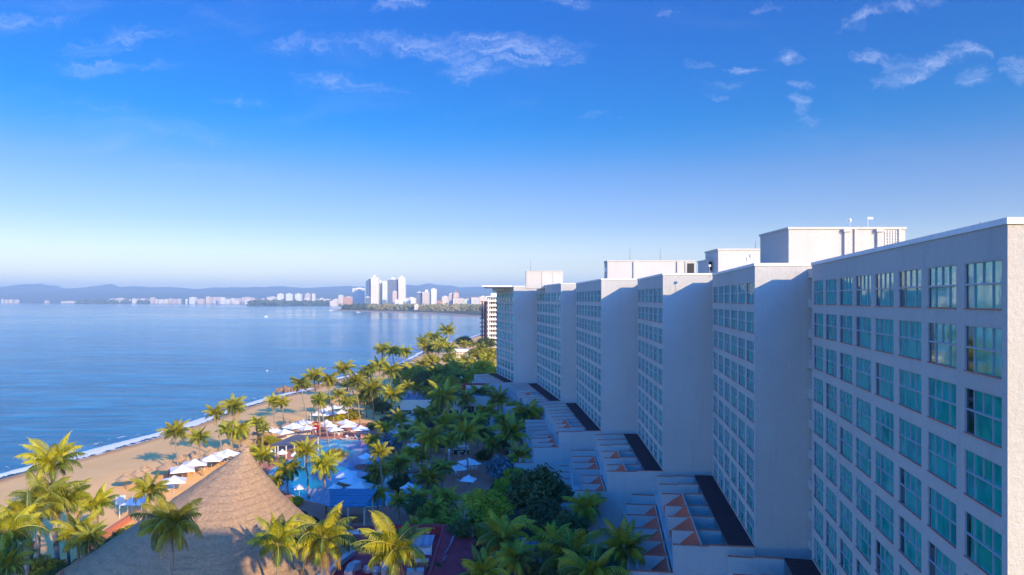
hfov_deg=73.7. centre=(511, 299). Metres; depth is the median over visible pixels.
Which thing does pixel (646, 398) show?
window
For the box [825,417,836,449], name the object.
window
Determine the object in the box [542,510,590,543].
broadleaf tree
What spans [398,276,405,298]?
building
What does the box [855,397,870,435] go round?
window
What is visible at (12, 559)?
palm tree
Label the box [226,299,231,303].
distant building
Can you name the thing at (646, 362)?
window
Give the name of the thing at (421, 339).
palm tree
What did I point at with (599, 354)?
window
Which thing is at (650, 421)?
window
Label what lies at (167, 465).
thatched shelter
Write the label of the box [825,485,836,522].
window
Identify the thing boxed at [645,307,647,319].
window
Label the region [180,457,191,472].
thatched shelter
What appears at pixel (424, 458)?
palm tree
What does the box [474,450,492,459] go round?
shrub
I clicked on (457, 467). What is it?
parasol
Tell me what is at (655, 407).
window
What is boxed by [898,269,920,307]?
window
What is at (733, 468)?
window
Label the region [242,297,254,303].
distant building
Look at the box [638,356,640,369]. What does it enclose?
window
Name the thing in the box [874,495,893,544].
window
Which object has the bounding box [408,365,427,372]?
broadleaf tree
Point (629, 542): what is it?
palm tree
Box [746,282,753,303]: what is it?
window
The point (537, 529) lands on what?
palm tree
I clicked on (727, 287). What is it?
window
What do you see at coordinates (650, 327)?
window
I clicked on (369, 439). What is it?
palm tree
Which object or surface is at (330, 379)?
palm tree
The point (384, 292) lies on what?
building
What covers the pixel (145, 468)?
thatched shelter
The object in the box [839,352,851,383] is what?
window
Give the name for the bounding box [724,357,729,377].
window
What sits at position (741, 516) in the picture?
window
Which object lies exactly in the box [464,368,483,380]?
broadleaf tree
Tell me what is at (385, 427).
palm tree
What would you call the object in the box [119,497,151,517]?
beach tent
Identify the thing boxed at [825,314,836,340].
window
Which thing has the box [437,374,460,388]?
broadleaf tree
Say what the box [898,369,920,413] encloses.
window
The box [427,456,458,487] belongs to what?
palm tree
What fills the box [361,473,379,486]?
shrub
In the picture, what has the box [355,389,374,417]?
palm tree
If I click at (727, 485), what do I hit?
window
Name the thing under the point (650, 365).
window
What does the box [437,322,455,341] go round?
palm tree
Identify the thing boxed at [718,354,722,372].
window
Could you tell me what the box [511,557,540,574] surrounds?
broadleaf tree
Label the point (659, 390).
window
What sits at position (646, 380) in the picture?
window
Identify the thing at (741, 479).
window
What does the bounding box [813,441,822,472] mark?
window
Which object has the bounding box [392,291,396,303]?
building
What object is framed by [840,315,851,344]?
window
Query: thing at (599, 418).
window
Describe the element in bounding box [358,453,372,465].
parasol
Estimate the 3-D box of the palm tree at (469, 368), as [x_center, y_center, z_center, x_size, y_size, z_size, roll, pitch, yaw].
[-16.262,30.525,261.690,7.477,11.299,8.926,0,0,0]
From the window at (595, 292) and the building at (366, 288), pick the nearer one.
the window at (595, 292)
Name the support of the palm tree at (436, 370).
on the ground
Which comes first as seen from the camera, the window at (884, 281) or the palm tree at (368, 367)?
the window at (884, 281)
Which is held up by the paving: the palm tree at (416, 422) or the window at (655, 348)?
the palm tree at (416, 422)
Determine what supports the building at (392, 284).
on the land
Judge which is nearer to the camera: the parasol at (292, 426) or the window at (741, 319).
the window at (741, 319)
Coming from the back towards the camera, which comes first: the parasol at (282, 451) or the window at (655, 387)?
the parasol at (282, 451)
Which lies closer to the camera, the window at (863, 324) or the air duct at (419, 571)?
the window at (863, 324)
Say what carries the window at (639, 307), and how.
in the hotel tower at (673, 436)
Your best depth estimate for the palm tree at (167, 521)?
68.98 m
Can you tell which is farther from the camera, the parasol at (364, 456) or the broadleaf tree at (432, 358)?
the broadleaf tree at (432, 358)
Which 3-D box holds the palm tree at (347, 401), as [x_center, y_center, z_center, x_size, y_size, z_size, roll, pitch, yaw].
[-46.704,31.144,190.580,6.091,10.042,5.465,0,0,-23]
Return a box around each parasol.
[162,475,186,493]
[170,464,194,476]
[182,459,206,475]
[202,454,223,470]
[213,449,239,461]
[213,452,227,467]
[276,429,293,438]
[277,449,287,454]
[282,423,301,429]
[293,483,304,489]
[294,421,304,432]
[296,424,315,434]
[300,419,312,431]
[321,422,336,434]
[327,426,342,438]
[327,483,342,488]
[336,419,354,423]
[336,470,357,477]
[338,476,366,484]
[339,422,357,434]
[346,480,375,488]
[352,425,368,437]
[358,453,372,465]
[400,482,413,500]
[407,442,420,447]
[452,463,469,480]
[458,458,480,474]
[460,475,476,492]
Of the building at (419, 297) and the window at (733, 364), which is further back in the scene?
the building at (419, 297)
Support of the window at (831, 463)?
in the hotel tower at (916, 421)
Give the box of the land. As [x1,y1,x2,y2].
[56,303,483,317]
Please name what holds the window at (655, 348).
in the hotel tower at (673, 436)
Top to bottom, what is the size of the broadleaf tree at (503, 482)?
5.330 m
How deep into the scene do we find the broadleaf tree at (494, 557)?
83.75 m
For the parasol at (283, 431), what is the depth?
171.48 m
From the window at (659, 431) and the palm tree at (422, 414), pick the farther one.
the palm tree at (422, 414)
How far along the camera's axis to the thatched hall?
79.30 m
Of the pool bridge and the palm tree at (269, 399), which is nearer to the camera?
the pool bridge
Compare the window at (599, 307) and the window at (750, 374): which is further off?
the window at (599, 307)
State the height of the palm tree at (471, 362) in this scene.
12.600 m
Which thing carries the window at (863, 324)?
in the hotel tower at (916, 421)
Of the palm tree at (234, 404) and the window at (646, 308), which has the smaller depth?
the window at (646, 308)
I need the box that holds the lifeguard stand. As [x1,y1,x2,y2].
[312,422,318,434]
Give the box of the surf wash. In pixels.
[5,354,421,478]
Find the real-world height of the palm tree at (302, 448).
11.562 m
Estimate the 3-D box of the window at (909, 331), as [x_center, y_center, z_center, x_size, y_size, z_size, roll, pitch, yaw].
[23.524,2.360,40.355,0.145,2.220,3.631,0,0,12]
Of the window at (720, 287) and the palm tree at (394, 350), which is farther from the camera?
the palm tree at (394, 350)
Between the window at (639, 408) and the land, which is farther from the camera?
the land
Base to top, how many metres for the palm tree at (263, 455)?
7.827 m
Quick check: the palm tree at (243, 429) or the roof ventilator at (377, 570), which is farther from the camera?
the palm tree at (243, 429)
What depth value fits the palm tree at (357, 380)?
196.27 m
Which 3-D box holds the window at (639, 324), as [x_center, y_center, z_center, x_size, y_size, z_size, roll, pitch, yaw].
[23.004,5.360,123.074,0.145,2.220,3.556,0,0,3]
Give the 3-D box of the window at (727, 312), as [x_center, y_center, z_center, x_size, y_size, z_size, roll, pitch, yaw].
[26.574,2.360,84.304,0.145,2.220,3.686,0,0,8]
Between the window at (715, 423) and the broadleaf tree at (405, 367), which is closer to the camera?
the window at (715, 423)
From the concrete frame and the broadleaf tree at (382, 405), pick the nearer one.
the broadleaf tree at (382, 405)
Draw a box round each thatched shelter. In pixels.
[115,472,136,488]
[131,468,145,477]
[139,464,152,480]
[155,461,179,476]
[172,454,186,461]
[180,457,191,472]
[186,451,202,458]
[203,448,218,462]
[217,443,233,450]
[236,443,248,450]
[240,437,253,443]
[248,431,261,442]
[266,423,279,428]
[280,421,292,426]
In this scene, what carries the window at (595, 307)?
in the hotel tower at (606, 403)
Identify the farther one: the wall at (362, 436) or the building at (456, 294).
the building at (456, 294)
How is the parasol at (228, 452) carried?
on the ground
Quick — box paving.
[259,423,507,525]
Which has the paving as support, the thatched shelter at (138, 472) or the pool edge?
the pool edge
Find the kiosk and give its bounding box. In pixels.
[410,535,434,554]
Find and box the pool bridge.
[354,464,418,473]
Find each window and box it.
[426,419,433,425]
[465,406,473,411]
[490,298,495,345]
[594,291,596,301]
[594,306,596,316]
[594,321,596,331]
[594,336,596,347]
[594,351,596,362]
[594,366,596,377]
[594,381,596,393]
[594,396,596,408]
[594,411,596,423]
[598,290,600,301]
[598,306,600,317]
[598,321,600,333]
[598,337,600,348]
[598,353,600,364]
[598,368,600,380]
[598,384,600,396]
[598,399,600,412]
[598,415,600,428]
[638,290,640,301]
[638,306,640,318]
[638,323,640,335]
[638,339,640,352]
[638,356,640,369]
[638,372,640,385]
[638,389,640,402]
[638,405,640,419]
[638,422,640,436]
[645,289,647,301]
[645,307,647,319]
[645,325,647,338]
[645,342,647,356]
[645,360,647,374]
[645,378,647,392]
[645,395,647,410]
[645,413,647,428]
[645,431,647,446]
[649,288,652,301]
[649,307,652,320]
[649,326,652,339]
[649,344,652,358]
[649,362,652,377]
[649,381,652,396]
[649,399,652,415]
[649,418,652,434]
[649,436,652,453]
[653,307,656,321]
[653,327,656,341]
[653,346,656,361]
[653,423,656,439]
[653,442,656,459]
[654,288,656,302]
[654,365,656,380]
[654,385,656,400]
[654,404,656,420]
[658,287,661,302]
[658,308,661,322]
[658,328,661,343]
[658,348,661,363]
[658,368,661,384]
[658,388,661,405]
[658,408,661,425]
[658,428,661,446]
[658,448,661,466]
[713,286,717,302]
[713,330,717,347]
[713,352,717,369]
[713,374,717,391]
[713,395,717,414]
[713,417,717,436]
[713,439,717,458]
[713,461,717,481]
[714,309,717,324]
[718,309,722,326]
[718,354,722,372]
[718,377,722,396]
[718,423,722,443]
[718,468,722,490]
[719,286,722,302]
[719,332,722,349]
[719,400,722,419]
[719,445,722,466]
[724,333,729,352]
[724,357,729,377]
[724,381,729,402]
[724,429,729,451]
[724,453,729,476]
[724,477,729,501]
[725,285,729,302]
[725,309,729,327]
[725,405,729,426]
[731,284,736,303]
[731,310,736,329]
[731,335,736,355]
[731,360,736,381]
[731,386,736,408]
[731,411,736,434]
[731,436,736,460]
[731,461,736,487]
[731,486,736,513]
[738,283,744,303]
[738,311,744,331]
[738,337,744,359]
[738,364,744,387]
[738,391,744,414]
[738,418,744,442]
[738,445,744,470]
[738,472,744,498]
[738,499,744,526]
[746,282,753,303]
[746,340,753,363]
[746,368,753,392]
[746,397,753,422]
[746,425,753,452]
[746,454,753,482]
[746,482,753,511]
[746,511,753,541]
[747,311,753,333]
[813,377,822,405]
[813,409,822,438]
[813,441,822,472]
[813,473,822,506]
[813,505,822,539]
[813,537,822,573]
[814,280,822,304]
[814,313,822,337]
[814,345,822,371]
[825,278,836,304]
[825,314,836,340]
[825,382,836,413]
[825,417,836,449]
[825,451,836,486]
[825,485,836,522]
[825,520,836,558]
[826,348,836,377]
[826,554,836,574]
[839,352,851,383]
[839,389,851,423]
[839,426,851,462]
[839,463,851,502]
[839,500,851,541]
[839,538,851,574]
[840,277,851,305]
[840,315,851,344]
[855,274,870,305]
[855,316,870,348]
[855,356,870,391]
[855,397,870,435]
[855,437,870,478]
[855,477,870,521]
[855,518,870,564]
[856,558,869,574]
[874,406,893,449]
[874,451,893,496]
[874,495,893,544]
[874,539,893,574]
[875,318,893,354]
[875,362,893,401]
[876,272,893,306]
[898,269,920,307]
[898,320,920,360]
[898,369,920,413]
[898,417,920,466]
[898,466,920,519]
[898,515,920,572]
[899,564,909,574]
[927,265,955,308]
[927,322,955,368]
[927,377,955,428]
[927,431,955,488]
[927,486,955,548]
[928,540,955,574]
[963,259,1001,309]
[963,325,1001,378]
[963,387,1001,447]
[963,449,1001,516]
[963,511,1001,574]
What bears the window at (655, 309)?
in the hotel tower at (673, 436)
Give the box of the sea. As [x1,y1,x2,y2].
[0,303,483,478]
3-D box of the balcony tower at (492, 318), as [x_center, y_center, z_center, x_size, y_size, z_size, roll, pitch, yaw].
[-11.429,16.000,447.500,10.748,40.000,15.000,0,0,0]
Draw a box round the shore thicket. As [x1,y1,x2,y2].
[392,361,495,392]
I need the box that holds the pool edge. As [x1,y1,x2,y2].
[268,439,420,506]
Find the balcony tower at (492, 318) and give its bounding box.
[486,293,495,347]
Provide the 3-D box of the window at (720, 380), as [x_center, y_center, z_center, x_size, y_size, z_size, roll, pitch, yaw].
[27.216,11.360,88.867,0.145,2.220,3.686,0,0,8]
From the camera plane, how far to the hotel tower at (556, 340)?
176.18 m
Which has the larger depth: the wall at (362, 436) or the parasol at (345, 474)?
the wall at (362, 436)
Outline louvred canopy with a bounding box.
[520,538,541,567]
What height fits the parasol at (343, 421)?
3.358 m
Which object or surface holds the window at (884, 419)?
in the hotel tower at (916, 421)
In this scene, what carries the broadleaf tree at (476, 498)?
on the ground
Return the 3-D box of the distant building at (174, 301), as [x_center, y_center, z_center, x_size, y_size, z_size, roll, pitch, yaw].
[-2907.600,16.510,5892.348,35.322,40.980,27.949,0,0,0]
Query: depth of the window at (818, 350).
62.89 m
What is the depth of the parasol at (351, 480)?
125.44 m
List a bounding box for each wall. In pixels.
[88,514,131,548]
[259,431,310,442]
[361,433,379,439]
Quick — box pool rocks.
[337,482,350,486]
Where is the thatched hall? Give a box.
[55,446,351,574]
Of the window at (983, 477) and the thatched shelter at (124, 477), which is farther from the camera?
the thatched shelter at (124, 477)
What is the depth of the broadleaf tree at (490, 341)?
427.19 m
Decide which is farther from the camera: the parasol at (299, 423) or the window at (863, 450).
the parasol at (299, 423)
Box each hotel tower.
[472,285,536,393]
[486,271,575,434]
[508,260,695,490]
[553,242,759,547]
[623,217,906,574]
[722,217,1023,574]
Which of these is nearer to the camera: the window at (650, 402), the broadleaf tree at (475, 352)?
the window at (650, 402)
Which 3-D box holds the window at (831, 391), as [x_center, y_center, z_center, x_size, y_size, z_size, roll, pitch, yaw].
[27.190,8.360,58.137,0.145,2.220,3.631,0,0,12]
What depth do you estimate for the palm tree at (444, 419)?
150.78 m
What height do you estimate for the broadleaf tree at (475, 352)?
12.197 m
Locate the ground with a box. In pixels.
[0,334,624,574]
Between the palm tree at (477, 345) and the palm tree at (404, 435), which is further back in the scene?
the palm tree at (477, 345)
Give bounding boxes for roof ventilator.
[363,565,371,574]
[371,566,380,574]
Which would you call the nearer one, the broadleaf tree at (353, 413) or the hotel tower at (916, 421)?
the hotel tower at (916, 421)
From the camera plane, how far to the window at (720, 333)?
88.96 m
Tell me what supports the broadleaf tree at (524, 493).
on the ground
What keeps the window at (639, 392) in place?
in the hotel tower at (673, 436)
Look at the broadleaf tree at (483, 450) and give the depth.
149.37 m
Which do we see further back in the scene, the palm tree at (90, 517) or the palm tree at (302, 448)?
the palm tree at (302, 448)
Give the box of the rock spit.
[275,381,339,392]
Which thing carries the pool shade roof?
on the paving
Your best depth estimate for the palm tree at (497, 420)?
168.46 m
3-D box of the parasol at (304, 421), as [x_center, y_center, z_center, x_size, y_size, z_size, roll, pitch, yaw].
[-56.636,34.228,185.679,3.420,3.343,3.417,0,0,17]
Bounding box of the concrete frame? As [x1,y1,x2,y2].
[479,301,487,348]
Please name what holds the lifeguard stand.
on the ground
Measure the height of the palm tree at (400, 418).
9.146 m
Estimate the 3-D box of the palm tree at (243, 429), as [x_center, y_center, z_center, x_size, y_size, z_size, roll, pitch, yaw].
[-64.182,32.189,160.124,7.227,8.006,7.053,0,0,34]
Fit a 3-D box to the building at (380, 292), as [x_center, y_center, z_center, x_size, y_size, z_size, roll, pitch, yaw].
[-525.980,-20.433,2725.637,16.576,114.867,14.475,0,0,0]
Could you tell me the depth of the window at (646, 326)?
114.99 m
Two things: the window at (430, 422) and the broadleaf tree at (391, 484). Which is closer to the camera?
the broadleaf tree at (391, 484)
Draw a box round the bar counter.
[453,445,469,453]
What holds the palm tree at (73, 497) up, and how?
on the ground
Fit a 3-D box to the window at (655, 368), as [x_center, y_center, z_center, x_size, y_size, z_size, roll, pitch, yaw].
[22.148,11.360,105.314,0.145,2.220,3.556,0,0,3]
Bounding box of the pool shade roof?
[270,434,321,457]
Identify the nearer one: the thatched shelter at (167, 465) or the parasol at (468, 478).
the parasol at (468, 478)
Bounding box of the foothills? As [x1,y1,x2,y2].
[0,292,495,302]
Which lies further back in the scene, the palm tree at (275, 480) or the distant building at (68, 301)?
the distant building at (68, 301)
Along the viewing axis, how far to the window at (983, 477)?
31.43 m
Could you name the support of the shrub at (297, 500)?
on the paving
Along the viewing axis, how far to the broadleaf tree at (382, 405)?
213.69 m
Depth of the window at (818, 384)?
62.89 m
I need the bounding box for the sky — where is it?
[0,0,1023,288]
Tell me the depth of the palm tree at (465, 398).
190.92 m
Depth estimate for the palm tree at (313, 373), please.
199.94 m
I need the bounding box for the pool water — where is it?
[270,439,418,505]
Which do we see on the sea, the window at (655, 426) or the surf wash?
the surf wash
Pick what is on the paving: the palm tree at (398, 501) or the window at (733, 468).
the palm tree at (398, 501)
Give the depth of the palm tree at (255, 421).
169.26 m
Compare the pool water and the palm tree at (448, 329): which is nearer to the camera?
the pool water
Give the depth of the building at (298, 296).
5000.00 m
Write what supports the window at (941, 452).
in the hotel tower at (916, 421)
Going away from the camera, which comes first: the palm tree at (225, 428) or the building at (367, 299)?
the palm tree at (225, 428)
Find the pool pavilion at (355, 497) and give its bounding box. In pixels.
[304,489,377,525]
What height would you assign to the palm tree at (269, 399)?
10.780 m
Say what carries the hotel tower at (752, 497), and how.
on the ground
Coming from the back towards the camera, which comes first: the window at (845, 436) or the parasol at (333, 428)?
the parasol at (333, 428)
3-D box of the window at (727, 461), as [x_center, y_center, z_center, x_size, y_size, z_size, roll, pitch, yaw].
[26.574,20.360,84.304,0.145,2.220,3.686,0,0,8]
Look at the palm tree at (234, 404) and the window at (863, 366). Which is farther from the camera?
the palm tree at (234, 404)
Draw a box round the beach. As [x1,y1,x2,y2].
[333,310,480,316]
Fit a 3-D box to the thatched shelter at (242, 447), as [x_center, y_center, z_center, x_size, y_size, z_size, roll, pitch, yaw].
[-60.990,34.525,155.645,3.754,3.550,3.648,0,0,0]
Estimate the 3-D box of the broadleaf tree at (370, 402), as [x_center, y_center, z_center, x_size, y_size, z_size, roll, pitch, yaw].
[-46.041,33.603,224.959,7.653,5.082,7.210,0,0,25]
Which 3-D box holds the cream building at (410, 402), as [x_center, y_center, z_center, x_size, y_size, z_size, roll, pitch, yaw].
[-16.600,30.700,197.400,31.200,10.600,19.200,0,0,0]
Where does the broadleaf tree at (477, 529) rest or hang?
on the ground
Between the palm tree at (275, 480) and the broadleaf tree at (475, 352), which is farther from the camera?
the broadleaf tree at (475, 352)
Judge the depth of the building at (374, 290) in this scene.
2670.00 m
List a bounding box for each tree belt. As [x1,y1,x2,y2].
[74,298,261,303]
[246,299,347,305]
[341,302,376,308]
[366,301,483,309]
[418,303,483,310]
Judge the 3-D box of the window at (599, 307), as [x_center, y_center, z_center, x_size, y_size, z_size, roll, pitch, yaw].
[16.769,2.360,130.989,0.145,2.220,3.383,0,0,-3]
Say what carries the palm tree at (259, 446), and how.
on the ground
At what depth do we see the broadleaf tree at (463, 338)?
467.45 m
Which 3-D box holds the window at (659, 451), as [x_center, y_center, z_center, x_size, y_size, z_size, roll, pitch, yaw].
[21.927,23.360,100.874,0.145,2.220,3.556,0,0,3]
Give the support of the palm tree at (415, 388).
on the ground
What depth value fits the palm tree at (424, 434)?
132.57 m
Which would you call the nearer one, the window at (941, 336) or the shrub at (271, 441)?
the window at (941, 336)
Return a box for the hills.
[0,283,495,294]
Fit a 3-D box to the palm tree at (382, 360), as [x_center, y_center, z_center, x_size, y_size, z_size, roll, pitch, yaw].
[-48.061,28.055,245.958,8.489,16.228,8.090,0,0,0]
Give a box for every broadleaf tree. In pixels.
[325,411,345,420]
[341,407,363,420]
[351,393,361,403]
[362,394,382,407]
[371,400,392,413]
[386,475,407,493]
[392,365,408,377]
[399,368,420,382]
[404,494,428,515]
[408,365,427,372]
[413,371,437,386]
[414,503,439,522]
[424,354,440,365]
[426,560,442,573]
[428,373,450,388]
[430,485,448,500]
[431,506,471,525]
[432,438,444,450]
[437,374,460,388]
[441,352,457,362]
[445,505,488,541]
[445,517,475,538]
[451,362,467,372]
[452,335,474,348]
[456,486,515,523]
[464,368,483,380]
[467,347,487,357]
[472,359,494,371]
[475,337,495,347]
[481,443,497,458]
[482,346,495,360]
[485,548,503,574]
[486,365,495,373]
[493,477,512,494]
[502,467,524,481]
[503,443,509,455]
[504,462,574,515]
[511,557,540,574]
[520,497,569,527]
[531,553,566,574]
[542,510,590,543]
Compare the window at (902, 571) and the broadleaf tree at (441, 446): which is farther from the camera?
the broadleaf tree at (441, 446)
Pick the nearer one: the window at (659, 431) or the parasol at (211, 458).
the window at (659, 431)
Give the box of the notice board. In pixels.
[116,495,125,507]
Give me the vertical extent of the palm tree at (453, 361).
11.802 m
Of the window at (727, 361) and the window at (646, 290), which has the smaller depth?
the window at (727, 361)
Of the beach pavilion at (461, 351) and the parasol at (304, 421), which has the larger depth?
the beach pavilion at (461, 351)
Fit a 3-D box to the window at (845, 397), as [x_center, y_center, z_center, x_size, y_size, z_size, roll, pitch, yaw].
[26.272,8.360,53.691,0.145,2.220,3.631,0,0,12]
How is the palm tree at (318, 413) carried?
on the paving
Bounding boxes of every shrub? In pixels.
[10,553,44,574]
[20,554,66,574]
[44,562,70,574]
[107,528,126,537]
[257,435,276,443]
[266,438,281,444]
[289,496,303,504]
[322,448,349,458]
[340,381,348,389]
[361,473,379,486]
[365,422,375,429]
[388,473,411,483]
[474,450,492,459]
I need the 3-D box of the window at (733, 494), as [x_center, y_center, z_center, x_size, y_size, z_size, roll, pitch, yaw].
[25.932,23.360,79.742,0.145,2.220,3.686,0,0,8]
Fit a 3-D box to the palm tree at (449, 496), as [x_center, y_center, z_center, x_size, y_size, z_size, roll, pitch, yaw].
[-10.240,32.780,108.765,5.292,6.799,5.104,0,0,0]
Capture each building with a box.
[61,301,76,302]
[150,297,155,303]
[172,299,177,303]
[189,297,196,303]
[197,299,204,303]
[206,296,210,303]
[211,297,217,303]
[221,297,225,303]
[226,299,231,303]
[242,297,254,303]
[277,293,283,299]
[286,293,292,300]
[295,293,301,300]
[330,300,337,305]
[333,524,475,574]
[338,295,343,304]
[343,297,351,304]
[352,288,364,304]
[365,280,367,296]
[365,296,370,303]
[368,278,370,296]
[371,275,378,303]
[379,280,382,304]
[382,281,387,304]
[388,278,397,304]
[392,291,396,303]
[394,299,410,304]
[396,383,499,427]
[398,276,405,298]
[411,297,415,303]
[417,292,421,303]
[422,290,430,303]
[431,288,436,303]
[442,296,448,304]
[449,293,453,304]
[453,290,458,297]
[453,297,463,303]
[464,298,470,303]
[471,297,478,304]
[480,296,486,303]
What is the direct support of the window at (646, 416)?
in the hotel tower at (673, 436)
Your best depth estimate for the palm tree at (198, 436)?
139.55 m
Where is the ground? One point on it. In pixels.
(110, 467)
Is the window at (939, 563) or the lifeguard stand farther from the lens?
the lifeguard stand
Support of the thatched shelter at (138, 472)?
on the ground
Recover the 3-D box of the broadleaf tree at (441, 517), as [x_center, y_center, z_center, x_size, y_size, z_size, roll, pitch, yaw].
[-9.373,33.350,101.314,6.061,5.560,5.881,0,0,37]
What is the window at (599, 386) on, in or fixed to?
in the hotel tower at (606, 403)
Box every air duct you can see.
[324,549,354,574]
[344,560,360,574]
[381,561,389,574]
[406,567,423,574]
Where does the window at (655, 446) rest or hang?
in the hotel tower at (673, 436)
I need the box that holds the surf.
[0,334,479,477]
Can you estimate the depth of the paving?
137.03 m
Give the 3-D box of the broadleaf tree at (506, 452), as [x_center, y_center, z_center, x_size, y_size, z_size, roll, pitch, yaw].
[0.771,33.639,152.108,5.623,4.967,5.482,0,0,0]
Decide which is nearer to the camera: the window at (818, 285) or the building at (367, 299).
the window at (818, 285)
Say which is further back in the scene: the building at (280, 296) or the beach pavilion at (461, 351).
the building at (280, 296)
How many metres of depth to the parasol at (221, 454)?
145.46 m
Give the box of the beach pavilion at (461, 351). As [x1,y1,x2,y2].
[454,349,468,357]
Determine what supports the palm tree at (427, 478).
on the paving
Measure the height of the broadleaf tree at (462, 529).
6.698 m
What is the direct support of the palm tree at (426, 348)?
on the ground
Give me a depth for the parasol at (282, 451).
148.76 m
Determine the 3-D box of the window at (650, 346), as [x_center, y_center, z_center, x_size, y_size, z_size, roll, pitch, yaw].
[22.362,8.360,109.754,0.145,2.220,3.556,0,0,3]
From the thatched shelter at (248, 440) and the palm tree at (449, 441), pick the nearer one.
the palm tree at (449, 441)
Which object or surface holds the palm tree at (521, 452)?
on the ground
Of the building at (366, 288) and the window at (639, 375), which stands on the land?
the building at (366, 288)
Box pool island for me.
[379,476,397,490]
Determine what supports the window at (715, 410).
in the hotel tower at (752, 497)
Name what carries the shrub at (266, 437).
on the ground
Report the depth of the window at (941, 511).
35.95 m
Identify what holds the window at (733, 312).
in the hotel tower at (752, 497)
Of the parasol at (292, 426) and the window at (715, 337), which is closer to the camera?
the window at (715, 337)
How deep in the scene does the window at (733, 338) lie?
79.81 m
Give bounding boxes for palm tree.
[0,503,52,574]
[0,535,39,574]
[1,489,56,574]
[4,470,87,557]
[15,431,87,559]
[44,477,93,562]
[48,507,102,558]
[69,519,108,555]
[76,481,119,544]
[126,494,202,574]
[127,472,170,514]
[156,418,188,476]
[187,426,210,475]
[202,401,228,461]
[215,419,237,450]
[219,392,247,446]
[226,419,256,452]
[245,509,314,574]
[248,442,263,456]
[250,415,267,444]
[251,444,275,467]
[256,420,271,442]
[263,393,282,423]
[268,468,290,488]
[269,456,305,493]
[272,396,291,428]
[282,501,357,574]
[289,374,312,425]
[289,434,323,497]
[301,366,326,421]
[309,449,341,513]
[310,391,332,441]
[310,392,323,436]
[316,371,339,423]
[331,387,347,405]
[332,359,356,394]
[334,393,354,427]
[341,371,367,423]
[351,510,434,574]
[354,374,386,419]
[355,367,371,379]
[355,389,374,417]
[360,362,377,378]
[360,433,381,447]
[364,455,395,499]
[367,485,391,512]
[368,355,389,398]
[369,439,393,506]
[372,341,391,388]
[373,420,394,436]
[378,360,403,400]
[378,383,407,426]
[383,450,415,491]
[386,344,400,388]
[387,407,411,429]
[387,487,408,523]
[392,427,416,447]
[397,344,413,366]
[399,444,423,482]
[401,379,413,396]
[404,483,432,516]
[404,514,434,523]
[406,418,426,447]
[408,422,447,466]
[409,382,426,399]
[409,461,447,496]
[410,404,436,423]
[413,356,430,368]
[415,333,429,355]
[415,449,434,472]
[417,340,434,355]
[419,386,436,398]
[423,495,449,523]
[424,328,443,354]
[425,364,444,373]
[425,377,464,413]
[426,399,450,416]
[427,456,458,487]
[430,408,458,461]
[431,340,444,352]
[432,484,463,509]
[434,361,455,376]
[436,336,450,364]
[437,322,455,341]
[440,341,458,353]
[440,431,462,464]
[446,357,466,366]
[446,370,466,382]
[447,415,485,484]
[448,408,473,455]
[456,353,472,365]
[457,387,476,412]
[457,543,507,574]
[458,340,468,348]
[460,364,477,371]
[466,356,483,366]
[466,411,490,449]
[467,340,476,347]
[469,383,491,394]
[471,369,489,378]
[473,402,498,425]
[473,423,495,454]
[474,341,485,348]
[474,509,536,574]
[475,351,495,361]
[482,432,506,457]
[485,385,510,412]
[489,410,529,453]
[491,410,510,425]
[495,535,539,574]
[503,400,521,406]
[505,441,532,462]
[510,397,544,422]
[527,520,570,561]
[534,525,606,574]
[555,545,632,574]
[562,489,607,554]
[597,514,654,574]
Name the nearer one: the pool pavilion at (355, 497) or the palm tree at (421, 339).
the pool pavilion at (355, 497)
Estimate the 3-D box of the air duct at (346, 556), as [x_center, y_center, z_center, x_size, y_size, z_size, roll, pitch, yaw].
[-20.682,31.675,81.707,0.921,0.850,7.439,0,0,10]
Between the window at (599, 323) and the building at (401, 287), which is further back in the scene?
the building at (401, 287)
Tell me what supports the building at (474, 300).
on the land
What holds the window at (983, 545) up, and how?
in the hotel tower at (916, 421)
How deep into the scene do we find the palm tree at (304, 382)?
194.55 m
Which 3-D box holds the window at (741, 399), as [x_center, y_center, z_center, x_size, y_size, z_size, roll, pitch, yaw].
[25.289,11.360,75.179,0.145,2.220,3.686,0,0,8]
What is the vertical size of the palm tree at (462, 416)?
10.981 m
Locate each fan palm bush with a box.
[380,432,403,452]
[483,454,514,481]
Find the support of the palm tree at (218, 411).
on the ground
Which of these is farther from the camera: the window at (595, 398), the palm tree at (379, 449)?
the window at (595, 398)
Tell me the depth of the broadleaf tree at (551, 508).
97.12 m
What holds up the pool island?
on the paving
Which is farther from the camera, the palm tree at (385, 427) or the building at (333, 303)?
the building at (333, 303)
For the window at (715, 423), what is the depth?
93.27 m
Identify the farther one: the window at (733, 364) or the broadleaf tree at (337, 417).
the broadleaf tree at (337, 417)
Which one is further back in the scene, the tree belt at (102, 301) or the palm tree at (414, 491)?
the tree belt at (102, 301)
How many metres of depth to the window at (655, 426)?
105.78 m
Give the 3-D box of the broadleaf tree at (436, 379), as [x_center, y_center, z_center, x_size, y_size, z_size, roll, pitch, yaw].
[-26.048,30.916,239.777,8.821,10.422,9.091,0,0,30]
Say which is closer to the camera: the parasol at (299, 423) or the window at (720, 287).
the window at (720, 287)
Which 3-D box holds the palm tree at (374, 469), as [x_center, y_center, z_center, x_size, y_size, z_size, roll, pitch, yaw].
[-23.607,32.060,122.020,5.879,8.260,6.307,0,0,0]
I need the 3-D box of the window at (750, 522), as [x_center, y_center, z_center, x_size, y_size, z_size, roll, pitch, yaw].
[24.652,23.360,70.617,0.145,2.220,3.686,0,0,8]
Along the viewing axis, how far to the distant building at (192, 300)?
5709.95 m
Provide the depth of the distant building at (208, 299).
5782.63 m
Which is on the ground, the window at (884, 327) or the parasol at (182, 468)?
the parasol at (182, 468)

